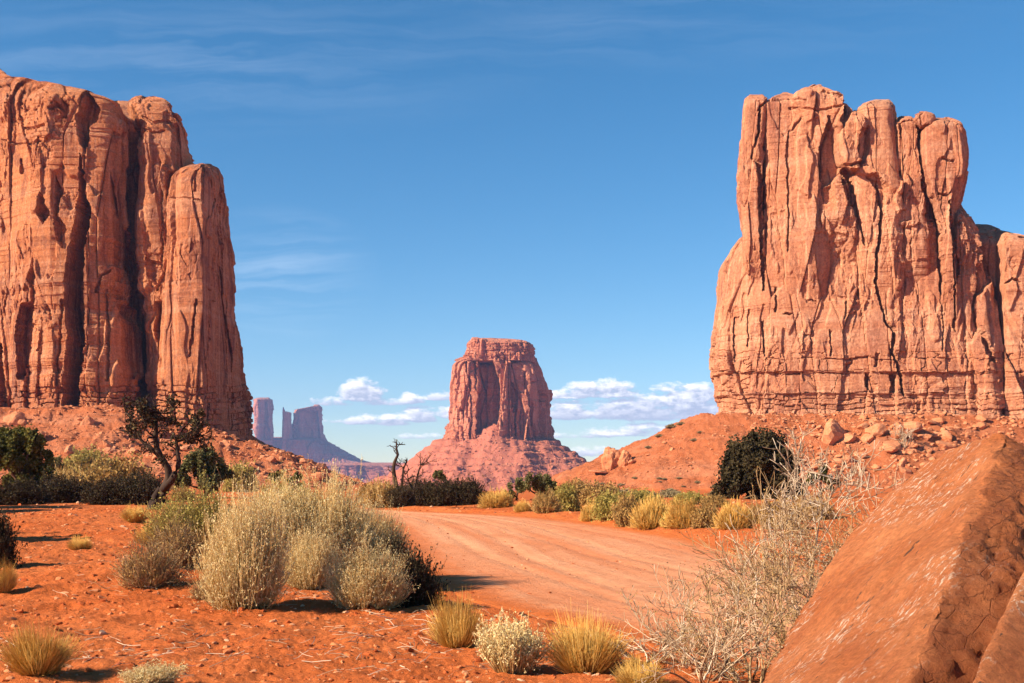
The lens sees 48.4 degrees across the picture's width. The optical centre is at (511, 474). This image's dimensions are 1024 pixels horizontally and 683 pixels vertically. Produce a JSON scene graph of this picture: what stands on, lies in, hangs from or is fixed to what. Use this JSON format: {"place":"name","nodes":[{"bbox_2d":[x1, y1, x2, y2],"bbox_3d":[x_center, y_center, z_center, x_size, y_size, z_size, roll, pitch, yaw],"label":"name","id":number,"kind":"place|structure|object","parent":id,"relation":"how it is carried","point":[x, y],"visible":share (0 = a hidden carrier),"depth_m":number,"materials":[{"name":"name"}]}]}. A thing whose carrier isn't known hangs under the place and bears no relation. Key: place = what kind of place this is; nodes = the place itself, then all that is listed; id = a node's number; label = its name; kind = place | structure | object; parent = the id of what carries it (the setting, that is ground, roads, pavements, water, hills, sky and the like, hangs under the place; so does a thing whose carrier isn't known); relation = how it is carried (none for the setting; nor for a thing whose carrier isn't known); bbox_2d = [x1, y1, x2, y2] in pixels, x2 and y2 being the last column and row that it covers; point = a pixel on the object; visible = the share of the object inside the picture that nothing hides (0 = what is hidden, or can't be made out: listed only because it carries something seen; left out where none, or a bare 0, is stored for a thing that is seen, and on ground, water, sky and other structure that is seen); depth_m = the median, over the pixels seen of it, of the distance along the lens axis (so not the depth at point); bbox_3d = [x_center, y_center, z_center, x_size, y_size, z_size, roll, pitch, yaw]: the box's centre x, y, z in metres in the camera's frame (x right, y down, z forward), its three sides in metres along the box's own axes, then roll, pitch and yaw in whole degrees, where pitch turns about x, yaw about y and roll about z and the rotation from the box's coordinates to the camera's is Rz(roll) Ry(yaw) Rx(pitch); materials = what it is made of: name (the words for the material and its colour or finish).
{"place":"outdoors","nodes":[
{"label":"outdoors","id":0,"kind":"place"},
{"bbox_2d":[274,437,370,462],"bbox_3d":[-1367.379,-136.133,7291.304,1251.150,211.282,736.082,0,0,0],"label":"hill","id":1,"kind":"structure","parent":0,"point":[317,449],"depth_m":6973.15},
{"bbox_2d":[252,397,275,446],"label":"rock spire","id":2,"kind":"object","parent":1,"relation":"on","point":[263,428],"visible":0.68,"depth_m":6856.96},
{"bbox_2d":[280,407,292,450],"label":"rock spire","id":3,"kind":"object","parent":1,"relation":"on","point":[286,427],"visible":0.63,"depth_m":6943.02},
{"bbox_2d":[292,404,326,440],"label":"butte","id":4,"kind":"object","parent":1,"relation":"on","point":[307,422],"visible":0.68,"depth_m":7098.84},
{"bbox_2d":[186,505,823,679],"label":"dirt road","id":5,"kind":"structure","parent":0,"point":[596,590],"depth_m":20.75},
{"bbox_2d":[679,466,858,654],"bbox_3d":[2.671,0.830,9.937,2.361,1.819,1.834,0,0,15],"label":"bare shrub","id":6,"kind":"object","parent":5,"relation":"on","point":[766,569],"visible":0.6,"depth_m":9.87,"materials":[{"name":"beige plant"}]},
{"bbox_2d":[0,404,1023,682],"bbox_3d":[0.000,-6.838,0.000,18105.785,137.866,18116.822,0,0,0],"label":"ground","id":7,"kind":"structure","parent":0,"point":[300,668],"depth_m":17.88,"materials":[{"name":"red soil"}]},
{"bbox_2d":[0,558,22,592],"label":"grass tuft","id":8,"kind":"object","parent":7,"relation":"on","point":[7,579],"visible":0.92,"depth_m":14.36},
{"bbox_2d":[3,411,24,426],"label":"boulder","id":9,"kind":"object","parent":7,"relation":"on","point":[13,418],"visible":0.61,"depth_m":330.14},
{"bbox_2d":[0,497,29,567],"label":"brush","id":10,"kind":"object","parent":7,"relation":"on","point":[7,551],"visible":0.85,"depth_m":17.46,"materials":[{"name":"green plant"}]},
{"bbox_2d":[0,471,59,505],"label":"bush","id":11,"kind":"object","parent":7,"relation":"on","point":[25,493],"visible":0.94,"depth_m":64.91,"materials":[{"name":"green plant"}]},
{"bbox_2d":[0,422,62,486],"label":"juniper","id":12,"kind":"object","parent":7,"relation":"on","point":[23,449],"visible":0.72,"depth_m":87.30,"materials":[{"name":"green plant"}]},
{"bbox_2d":[0,613,83,675],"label":"grass tuft","id":13,"kind":"object","parent":7,"relation":"on","point":[30,658],"visible":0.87,"depth_m":8.14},
{"bbox_2d":[14,464,92,502],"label":"bush","id":14,"kind":"object","parent":7,"relation":"on","point":[65,492],"visible":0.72,"depth_m":68.95,"materials":[{"name":"green plant"}]},
{"bbox_2d":[46,454,63,470],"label":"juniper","id":15,"kind":"object","parent":7,"relation":"on","point":[58,459],"visible":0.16,"depth_m":151.91,"materials":[{"name":"green plant"}]},
{"bbox_2d":[46,459,94,482],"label":"bush","id":16,"kind":"object","parent":7,"relation":"on","point":[66,473],"visible":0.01,"depth_m":76.40,"materials":[{"name":"beige plant"}]},
{"bbox_2d":[66,533,92,549],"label":"grass tuft","id":17,"kind":"object","parent":7,"relation":"on","point":[77,545],"visible":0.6,"depth_m":22.43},
{"bbox_2d":[80,416,94,425],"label":"boulder","id":18,"kind":"object","parent":7,"relation":"on","point":[87,420],"visible":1,"depth_m":325.01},
{"bbox_2d":[61,444,123,477],"bbox_3d":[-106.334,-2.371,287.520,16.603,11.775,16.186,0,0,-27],"label":"bush","id":19,"kind":"object","parent":7,"relation":"on","point":[83,457],"visible":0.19,"depth_m":283.46,"materials":[{"name":"green plant"}]},
{"bbox_2d":[71,468,130,504],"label":"bush","id":20,"kind":"object","parent":7,"relation":"on","point":[97,493],"visible":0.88,"depth_m":62.14,"materials":[{"name":"green plant"}]},
{"bbox_2d":[71,447,156,489],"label":"bush","id":21,"kind":"object","parent":7,"relation":"on","point":[104,471],"visible":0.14,"depth_m":71.34,"materials":[{"name":"beige plant"}]},
{"bbox_2d":[0,69,253,439],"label":"sandstone butte","id":22,"kind":"object","parent":7,"relation":"on","point":[117,264],"visible":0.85,"depth_m":350.59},
{"bbox_2d":[116,503,150,522],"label":"grass tuft","id":23,"kind":"object","parent":7,"relation":"on","point":[127,514],"visible":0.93,"depth_m":31.53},
{"bbox_2d":[107,468,173,504],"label":"bush","id":24,"kind":"object","parent":7,"relation":"on","point":[141,491],"visible":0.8,"depth_m":62.46,"materials":[{"name":"green plant"}]},
{"bbox_2d":[132,525,154,545],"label":"grass tuft","id":25,"kind":"object","parent":7,"relation":"on","point":[142,537],"visible":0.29,"depth_m":23.39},
{"bbox_2d":[92,514,197,591],"bbox_3d":[-4.592,1.060,14.376,1.210,1.126,1.024,0,0,6],"label":"brush","id":26,"kind":"object","parent":7,"relation":"on","point":[145,569],"visible":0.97,"depth_m":14.23,"materials":[{"name":"beige plant"}]},
{"bbox_2d":[117,658,193,682],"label":"bush","id":27,"kind":"object","parent":7,"relation":"on","point":[159,674],"visible":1,"depth_m":7.83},
{"bbox_2d":[118,393,215,509],"bbox_3d":[-11.471,-0.681,37.877,3.415,4.113,2.459,0,0,0],"label":"twisted tree","id":28,"kind":"object","parent":7,"relation":"on","point":[192,436],"visible":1,"depth_m":37.77,"materials":[{"name":"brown plant"}]},
{"bbox_2d":[143,500,209,568],"bbox_3d":[-4.591,0.829,15.718,0.966,1.131,0.967,0,0,-33],"label":"brush","id":29,"kind":"object","parent":7,"relation":"on","point":[187,538],"visible":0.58,"depth_m":15.61,"materials":[{"name":"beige plant"}]},
{"bbox_2d":[169,484,196,499],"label":"bush","id":30,"kind":"object","parent":7,"relation":"on","point":[181,491],"visible":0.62,"depth_m":76.25,"materials":[{"name":"beige plant"}]},
{"bbox_2d":[127,463,243,556],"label":"rabbitbrush","id":31,"kind":"object","parent":7,"relation":"on","point":[191,511],"visible":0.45,"depth_m":16.67,"materials":[{"name":"green plant"}]},
{"bbox_2d":[0,402,370,487],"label":"rubble","id":32,"kind":"object","parent":7,"relation":"on","point":[162,439],"visible":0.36,"depth_m":310.11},
{"bbox_2d":[187,577,210,600],"bbox_3d":[-3.609,1.280,13.379,0.473,0.500,0.473,0,0,27],"label":"brush","id":33,"kind":"object","parent":7,"relation":"on","point":[197,590],"visible":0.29,"depth_m":13.28,"materials":[{"name":"beige plant"}]},
{"bbox_2d":[172,440,234,497],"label":"juniper","id":34,"kind":"object","parent":7,"relation":"on","point":[196,461],"visible":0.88,"depth_m":79.39,"materials":[{"name":"green plant"}]},
{"bbox_2d":[180,460,295,612],"bbox_3d":[-2.970,0.723,12.412,1.227,1.795,1.389,0,0,-27],"label":"rabbitbrush","id":35,"kind":"object","parent":7,"relation":"on","point":[247,571],"visible":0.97,"depth_m":12.25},
{"bbox_2d":[219,459,261,491],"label":"bush","id":36,"kind":"object","parent":7,"relation":"on","point":[247,472],"visible":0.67,"depth_m":221.62,"materials":[{"name":"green plant"}]},
{"bbox_2d":[211,453,339,569],"bbox_3d":[-3.359,0.610,16.614,1.828,1.862,1.756,0,0,36],"label":"rabbitbrush","id":37,"kind":"object","parent":7,"relation":"on","point":[294,527],"visible":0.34,"depth_m":16.35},
{"bbox_2d":[234,460,326,512],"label":"rabbitbrush","id":38,"kind":"object","parent":7,"relation":"on","point":[266,483],"visible":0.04,"depth_m":24.84,"materials":[{"name":"green plant"}]},
{"bbox_2d":[285,471,310,494],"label":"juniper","id":39,"kind":"object","parent":7,"relation":"on","point":[295,478],"visible":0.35,"depth_m":99.30,"materials":[{"name":"green plant"}]},
{"bbox_2d":[279,519,346,590],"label":"rabbitbrush","id":40,"kind":"object","parent":7,"relation":"on","point":[308,572],"visible":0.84,"depth_m":14.73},
{"bbox_2d":[278,453,399,569],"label":"rabbitbrush","id":41,"kind":"object","parent":7,"relation":"on","point":[335,510],"visible":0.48,"depth_m":16.66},
{"bbox_2d":[317,462,403,482],"bbox_3d":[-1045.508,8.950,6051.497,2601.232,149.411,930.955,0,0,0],"label":"mesa","id":42,"kind":"structure","parent":7,"relation":"on","point":[370,471],"depth_m":5613.89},
{"bbox_2d":[318,520,418,611],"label":"rabbitbrush","id":43,"kind":"object","parent":7,"relation":"on","point":[373,581],"visible":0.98,"depth_m":12.62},
{"bbox_2d":[357,473,399,507],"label":"bush","id":44,"kind":"object","parent":7,"relation":"on","point":[374,492],"visible":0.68,"depth_m":56.92,"materials":[{"name":"beige plant"}]},
{"bbox_2d":[356,493,411,554],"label":"rabbitbrush","id":45,"kind":"object","parent":7,"relation":"on","point":[388,524],"visible":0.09,"depth_m":18.11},
{"bbox_2d":[0,556,770,678],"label":"dry sticks","id":46,"kind":"object","parent":7,"relation":"on","point":[360,635],"visible":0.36,"depth_m":9.88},
{"bbox_2d":[367,519,420,565],"bbox_3d":[-1.704,1.173,16.504,0.841,1.059,0.776,0,0,-25],"label":"brush","id":47,"kind":"object","parent":7,"relation":"on","point":[399,544],"visible":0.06,"depth_m":16.43,"materials":[{"name":"green plant"}]},
{"bbox_2d":[384,476,417,507],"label":"bush","id":48,"kind":"object","parent":7,"relation":"on","point":[402,496],"visible":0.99,"depth_m":56.45,"materials":[{"name":"brown plant"}]},
{"bbox_2d":[386,439,434,504],"bbox_3d":[-5.071,-0.105,57.569,2.521,3.544,1.309,0,0,0],"label":"dead tree","id":49,"kind":"object","parent":7,"relation":"on","point":[394,465],"visible":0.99,"depth_m":57.42,"materials":[{"name":"wood"}]},
{"bbox_2d":[379,540,450,607],"bbox_3d":[-1.225,1.266,13.438,1.019,1.049,1.069,0,0,-13],"label":"brush","id":50,"kind":"object","parent":7,"relation":"on","point":[425,582],"visible":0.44,"depth_m":13.25,"materials":[{"name":"green plant"}]},
{"bbox_2d":[403,474,439,505],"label":"bush","id":51,"kind":"object","parent":7,"relation":"on","point":[418,493],"visible":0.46,"depth_m":62.02,"materials":[{"name":"brown plant"}]},
{"bbox_2d":[429,469,448,484],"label":"juniper","id":52,"kind":"object","parent":7,"relation":"on","point":[439,473],"visible":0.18,"depth_m":72.74,"materials":[{"name":"green plant"}]},
{"bbox_2d":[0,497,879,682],"bbox_3d":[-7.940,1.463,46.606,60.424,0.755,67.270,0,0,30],"label":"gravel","id":53,"kind":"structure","parent":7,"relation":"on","point":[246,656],"depth_m":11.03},
{"bbox_2d":[420,469,467,505],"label":"bush","id":54,"kind":"object","parent":7,"relation":"on","point":[440,492],"visible":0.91,"depth_m":61.61,"materials":[{"name":"brown plant"}]},
{"bbox_2d":[421,583,490,648],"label":"grass tuft","id":55,"kind":"object","parent":7,"relation":"on","point":[451,631],"visible":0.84,"depth_m":9.76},
{"bbox_2d":[443,472,493,505],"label":"bush","id":56,"kind":"object","parent":7,"relation":"on","point":[470,493],"visible":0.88,"depth_m":61.75,"materials":[{"name":"brown plant"}]},
{"bbox_2d":[387,424,585,490],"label":"rubble","id":57,"kind":"object","parent":7,"relation":"on","point":[519,464],"visible":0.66,"depth_m":1671.15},
{"bbox_2d":[442,337,555,441],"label":"sandstone butte","id":58,"kind":"object","parent":57,"relation":"on","point":[501,383],"visible":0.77,"depth_m":1714.43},
{"bbox_2d":[475,485,514,507],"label":"bush","id":59,"kind":"object","parent":7,"relation":"on","point":[501,499],"visible":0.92,"depth_m":57.92,"materials":[{"name":"yellow plant"}]},
{"bbox_2d":[472,608,553,674],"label":"rabbitbrush","id":60,"kind":"object","parent":7,"relation":"on","point":[509,649],"visible":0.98,"depth_m":8.40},
{"bbox_2d":[505,477,525,500],"bbox_3d":[0.082,0.841,64.025,1.176,1.484,1.569,0,0,-16],"label":"juniper","id":61,"kind":"object","parent":7,"relation":"on","point":[512,494],"visible":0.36,"depth_m":63.99,"materials":[{"name":"green plant"}]},
{"bbox_2d":[512,499,531,511],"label":"bush","id":62,"kind":"object","parent":7,"relation":"on","point":[520,506],"visible":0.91,"depth_m":45.90,"materials":[{"name":"yellow plant"}]},
{"bbox_2d":[515,465,557,495],"bbox_3d":[1.577,0.479,62.120,2.642,2.129,2.069,0,0,-34],"label":"juniper","id":63,"kind":"object","parent":7,"relation":"on","point":[540,482],"visible":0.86,"depth_m":61.61,"materials":[{"name":"green plant"}]},
{"bbox_2d":[527,485,565,513],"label":"bush","id":64,"kind":"object","parent":7,"relation":"on","point":[542,502],"visible":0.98,"depth_m":44.05,"materials":[{"name":"beige plant"}]},
{"bbox_2d":[549,481,581,511],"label":"bush","id":65,"kind":"object","parent":7,"relation":"on","point":[567,496],"visible":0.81,"depth_m":51.75,"materials":[{"name":"green plant"}]},
{"bbox_2d":[555,475,594,499],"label":"bush","id":66,"kind":"object","parent":7,"relation":"on","point":[579,485],"visible":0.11,"depth_m":61.71,"materials":[{"name":"beige plant"}]},
{"bbox_2d":[578,498,594,521],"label":"bush","id":67,"kind":"object","parent":7,"relation":"on","point":[585,516],"visible":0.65,"depth_m":38.62,"materials":[{"name":"yellow plant"}]},
{"bbox_2d":[541,604,634,673],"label":"grass tuft","id":68,"kind":"object","parent":7,"relation":"on","point":[580,651],"visible":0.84,"depth_m":8.42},
{"bbox_2d":[578,479,622,505],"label":"bush","id":69,"kind":"object","parent":7,"relation":"on","point":[591,489],"visible":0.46,"depth_m":56.43,"materials":[{"name":"beige plant"}]},
{"bbox_2d":[586,487,627,521],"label":"bush","id":70,"kind":"object","parent":7,"relation":"on","point":[602,508],"visible":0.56,"depth_m":37.55,"materials":[{"name":"green plant"}]},
{"bbox_2d":[601,447,620,470],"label":"rock outcrop","id":71,"kind":"object","parent":7,"relation":"on","point":[610,457],"visible":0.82,"depth_m":289.68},
{"bbox_2d":[617,450,631,467],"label":"rock outcrop","id":72,"kind":"object","parent":7,"relation":"on","point":[624,458],"visible":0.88,"depth_m":288.43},
{"bbox_2d":[608,487,641,527],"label":"bush","id":73,"kind":"object","parent":7,"relation":"on","point":[622,510],"visible":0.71,"depth_m":35.38,"materials":[{"name":"beige plant"}]},
{"bbox_2d":[608,654,669,682],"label":"grass tuft","id":74,"kind":"object","parent":7,"relation":"on","point":[626,676],"visible":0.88,"depth_m":7.75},
{"bbox_2d":[613,487,666,506],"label":"bush","id":75,"kind":"object","parent":7,"relation":"on","point":[644,494],"visible":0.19,"depth_m":50.12,"materials":[{"name":"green plant"}]},
{"bbox_2d":[628,488,668,530],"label":"bush","id":76,"kind":"object","parent":7,"relation":"on","point":[651,512],"visible":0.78,"depth_m":33.63,"materials":[{"name":"yellow plant"}]},
{"bbox_2d":[591,599,715,665],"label":"bare shrub","id":77,"kind":"object","parent":7,"relation":"on","point":[652,658],"visible":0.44,"depth_m":9.03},
{"bbox_2d":[658,490,699,528],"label":"bush","id":78,"kind":"object","parent":7,"relation":"on","point":[678,517],"visible":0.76,"depth_m":32.17,"materials":[{"name":"yellow plant"}]},
{"bbox_2d":[665,490,706,504],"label":"bush","id":79,"kind":"object","parent":7,"relation":"on","point":[689,494],"visible":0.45,"depth_m":54.67,"materials":[{"name":"green plant"}]},
{"bbox_2d":[689,499,719,528],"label":"bush","id":80,"kind":"object","parent":7,"relation":"on","point":[705,514],"visible":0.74,"depth_m":31.22,"materials":[{"name":"beige plant"}]},
{"bbox_2d":[607,511,802,680],"bbox_3d":[1.666,1.061,9.543,1.668,1.611,2.006,0,0,0],"label":"bare shrub","id":81,"kind":"object","parent":7,"relation":"on","point":[759,581],"visible":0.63,"depth_m":9.36,"materials":[{"name":"beige plant"}]},
{"bbox_2d":[632,578,785,682],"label":"bare shrub","id":82,"kind":"object","parent":7,"relation":"on","point":[713,656],"visible":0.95,"depth_m":7.84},
{"bbox_2d":[699,492,731,507],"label":"bush","id":83,"kind":"object","parent":7,"relation":"on","point":[718,500],"visible":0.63,"depth_m":50.53,"materials":[{"name":"beige plant"}]},
{"bbox_2d":[710,495,754,529],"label":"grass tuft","id":84,"kind":"object","parent":7,"relation":"on","point":[722,517],"visible":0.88,"depth_m":30.09,"materials":[{"name":"yellow plant"}]},
{"bbox_2d":[657,553,822,682],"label":"bare shrub","id":85,"kind":"object","parent":7,"relation":"on","point":[763,670],"visible":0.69,"depth_m":8.64,"materials":[{"name":"beige plant"}]},
{"bbox_2d":[745,500,761,523],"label":"bush","id":86,"kind":"object","parent":7,"relation":"on","point":[754,516],"visible":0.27,"depth_m":39.02,"materials":[{"name":"beige plant"}]},
{"bbox_2d":[598,412,909,487],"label":"rubble","id":87,"kind":"object","parent":7,"relation":"on","point":[725,448],"visible":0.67,"depth_m":276.94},
{"bbox_2d":[709,425,806,498],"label":"juniper","id":88,"kind":"object","parent":7,"relation":"on","point":[742,461],"visible":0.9,"depth_m":67.98,"materials":[{"name":"green plant"}]},
{"bbox_2d":[704,509,830,623],"bbox_3d":[2.598,1.010,10.646,1.347,1.461,2.104,0,0,-8],"label":"bare shrub","id":89,"kind":"object","parent":7,"relation":"on","point":[785,560],"visible":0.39,"depth_m":10.67,"materials":[{"name":"beige plant"}]},
{"bbox_2d":[756,488,808,529],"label":"bush","id":90,"kind":"object","parent":7,"relation":"on","point":[768,513],"visible":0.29,"depth_m":34.81,"materials":[{"name":"beige plant"}]},
{"bbox_2d":[728,492,867,612],"bbox_3d":[3.054,0.959,11.314,1.763,1.614,2.022,0,0,0],"label":"bare shrub","id":91,"kind":"object","parent":7,"relation":"on","point":[833,545],"visible":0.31,"depth_m":11.30,"materials":[{"name":"beige plant"}]},
{"bbox_2d":[793,491,838,519],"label":"bush","id":92,"kind":"object","parent":7,"relation":"on","point":[820,511],"visible":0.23,"depth_m":41.70,"materials":[{"name":"beige plant"}]},
{"bbox_2d":[806,464,841,496],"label":"juniper","id":93,"kind":"object","parent":7,"relation":"on","point":[825,472],"visible":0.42,"depth_m":73.68,"materials":[{"name":"green plant"}]},
{"bbox_2d":[753,421,901,621],"bbox_3d":[3.047,0.613,11.176,1.321,2.264,1.804,0,0,0],"label":"bare shrub","id":94,"kind":"object","parent":7,"relation":"on","point":[852,470],"visible":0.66,"depth_m":11.10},
{"bbox_2d":[762,447,905,550],"bbox_3d":[3.693,0.721,12.084,1.652,2.043,1.753,0,0,31],"label":"bare shrub","id":95,"kind":"object","parent":7,"relation":"on","point":[895,475],"visible":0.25,"depth_m":12.13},
{"bbox_2d":[822,418,846,444],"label":"boulder","id":96,"kind":"object","parent":7,"relation":"on","point":[834,431],"visible":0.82,"depth_m":268.66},
{"bbox_2d":[841,433,855,442],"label":"boulder","id":97,"kind":"object","parent":7,"relation":"on","point":[848,438],"visible":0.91,"depth_m":268.13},
{"bbox_2d":[709,84,1023,420],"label":"sandstone butte","id":98,"kind":"object","parent":7,"relation":"on","point":[869,265],"visible":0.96,"depth_m":298.03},
{"bbox_2d":[860,433,873,443],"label":"boulder","id":99,"kind":"object","parent":7,"relation":"on","point":[867,437],"visible":0.96,"depth_m":267.08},
{"bbox_2d":[865,423,885,436],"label":"boulder","id":100,"kind":"object","parent":7,"relation":"on","point":[876,430],"visible":1,"depth_m":267.32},
{"bbox_2d":[750,411,1023,487],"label":"rubble","id":101,"kind":"object","parent":7,"relation":"on","point":[902,451],"visible":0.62,"depth_m":275.06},
{"bbox_2d":[883,440,901,450],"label":"boulder","id":102,"kind":"object","parent":7,"relation":"on","point":[896,443],"visible":0.73,"depth_m":263.32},
{"bbox_2d":[763,433,1023,682],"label":"boulder","id":103,"kind":"object","parent":7,"relation":"on","point":[921,576],"visible":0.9,"depth_m":6.14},
{"bbox_2d":[888,424,918,447],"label":"bare shrub","id":104,"kind":"object","parent":7,"relation":"on","point":[903,437],"visible":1,"depth_m":264.08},
{"bbox_2d":[903,421,922,431],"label":"boulder","id":105,"kind":"object","parent":7,"relation":"on","point":[912,424],"visible":0.81,"depth_m":267.15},
{"bbox_2d":[935,441,955,450],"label":"boulder","id":106,"kind":"object","parent":7,"relation":"on","point":[945,445],"visible":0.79,"depth_m":265.26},
{"bbox_2d":[939,430,951,440],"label":"boulder","id":107,"kind":"object","parent":7,"relation":"on","point":[946,435],"visible":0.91,"depth_m":269.30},
{"bbox_2d":[973,572,1023,682],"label":"boulder","id":108,"kind":"object","parent":7,"relation":"on","point":[1002,660],"visible":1,"depth_m":4.73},
{"bbox_2d":[0,0,1023,462],"label":"sky","id":109,"kind":"structure","parent":0,"point":[407,182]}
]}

